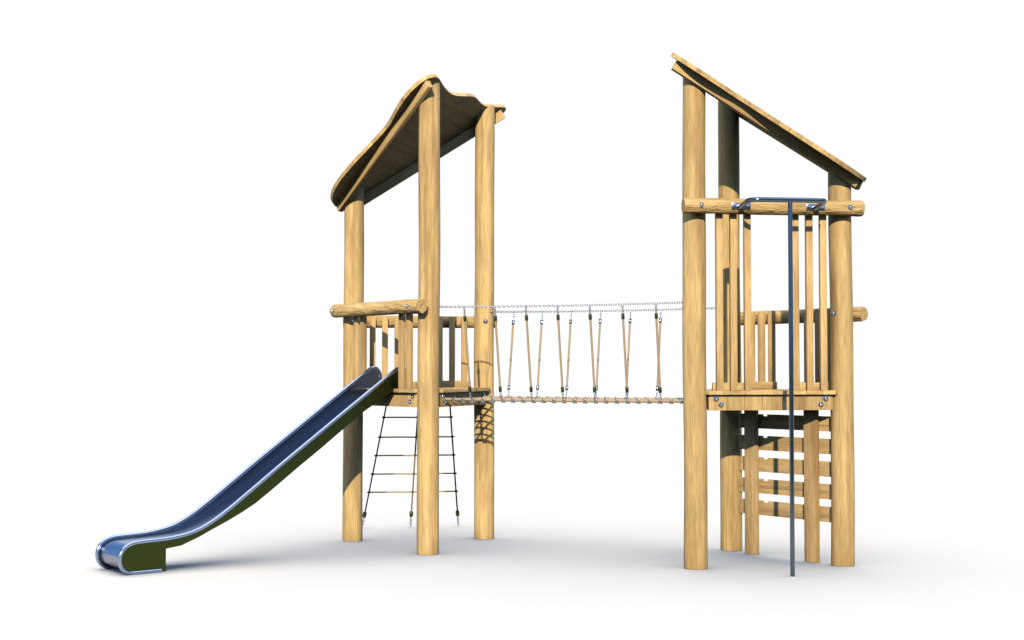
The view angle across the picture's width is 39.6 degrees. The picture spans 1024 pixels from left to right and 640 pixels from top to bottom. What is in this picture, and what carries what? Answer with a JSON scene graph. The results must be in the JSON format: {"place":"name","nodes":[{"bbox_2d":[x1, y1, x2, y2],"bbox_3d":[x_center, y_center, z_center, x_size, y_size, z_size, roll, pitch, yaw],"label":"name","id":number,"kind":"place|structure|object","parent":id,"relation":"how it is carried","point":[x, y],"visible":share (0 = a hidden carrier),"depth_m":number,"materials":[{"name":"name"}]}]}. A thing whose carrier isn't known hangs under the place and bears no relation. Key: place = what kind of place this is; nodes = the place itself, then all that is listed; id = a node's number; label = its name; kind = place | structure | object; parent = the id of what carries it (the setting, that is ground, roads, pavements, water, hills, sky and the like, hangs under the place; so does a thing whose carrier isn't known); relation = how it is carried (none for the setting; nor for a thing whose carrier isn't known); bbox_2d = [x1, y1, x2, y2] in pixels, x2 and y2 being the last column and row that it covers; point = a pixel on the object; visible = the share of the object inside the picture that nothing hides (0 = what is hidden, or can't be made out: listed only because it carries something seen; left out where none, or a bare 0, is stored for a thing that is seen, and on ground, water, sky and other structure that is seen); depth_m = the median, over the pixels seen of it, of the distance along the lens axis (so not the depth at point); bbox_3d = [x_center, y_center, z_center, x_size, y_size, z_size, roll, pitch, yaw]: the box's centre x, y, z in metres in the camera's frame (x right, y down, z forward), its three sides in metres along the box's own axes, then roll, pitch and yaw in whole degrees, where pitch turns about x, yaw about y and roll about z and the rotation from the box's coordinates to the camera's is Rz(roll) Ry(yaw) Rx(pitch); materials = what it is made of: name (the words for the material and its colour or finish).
{"place":"outdoors","nodes":[
{"label":"outdoors","id":0,"kind":"place"},
{"bbox_2d":[0,370,1023,639],"bbox_3d":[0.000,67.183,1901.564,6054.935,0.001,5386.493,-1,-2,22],"label":"ground","id":1,"kind":"structure","parent":0,"point":[586,542],"depth_m":14.48,"materials":[{"name":"white paper"}]},
{"bbox_2d":[95,366,397,574],"bbox_3d":[-2.057,1.167,11.664,2.624,1.582,0.463,2,-3,-38],"label":"slide","id":2,"kind":"object","parent":1,"relation":"on","point":[271,468],"visible":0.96,"depth_m":11.62,"materials":[{"name":"blue"}]},
{"bbox_2d":[363,406,459,525],"bbox_3d":[-0.932,1.398,13.563,0.964,1.246,1.010,0,-2,-8],"label":"climbing net","id":3,"kind":"object","parent":1,"relation":"on","point":[413,474],"visible":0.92,"depth_m":13.57,"materials":[{"name":"black fabric"}]},
{"bbox_2d":[329,74,505,554],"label":"play tower","id":4,"kind":"structure","parent":1,"relation":"on","point":[432,121],"depth_m":12.80,"materials":[{"name":"brown wood"}]},
{"bbox_2d":[440,301,714,403],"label":"rope bridge","id":5,"kind":"structure","parent":4,"relation":"attached to","point":[575,399],"depth_m":11.89,"materials":[{"name":"brown fabric"}]},
{"bbox_2d":[671,53,867,569],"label":"play tower","id":6,"kind":"structure","parent":1,"relation":"on","point":[730,396],"depth_m":11.17,"materials":[{"name":"brown wood"}]},
{"bbox_2d":[732,197,826,576],"bbox_3d":[2.092,0.501,10.844,0.750,2.848,0.324,0,-2,-8],"label":"fire pole","id":7,"kind":"object","parent":1,"relation":"on","point":[818,206],"visible":1,"depth_m":10.70,"materials":[{"name":"grey metal"}]},
{"bbox_2d":[740,410,830,562],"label":"climbing wall","id":8,"kind":"structure","parent":1,"relation":"on","point":[811,512],"depth_m":11.74,"materials":[{"name":"brown wood"}]},
{"bbox_2d":[0,0,1023,369],"label":"sky","id":9,"kind":"structure","parent":0,"point":[170,169],"materials":[{"name":"white"}]}
]}

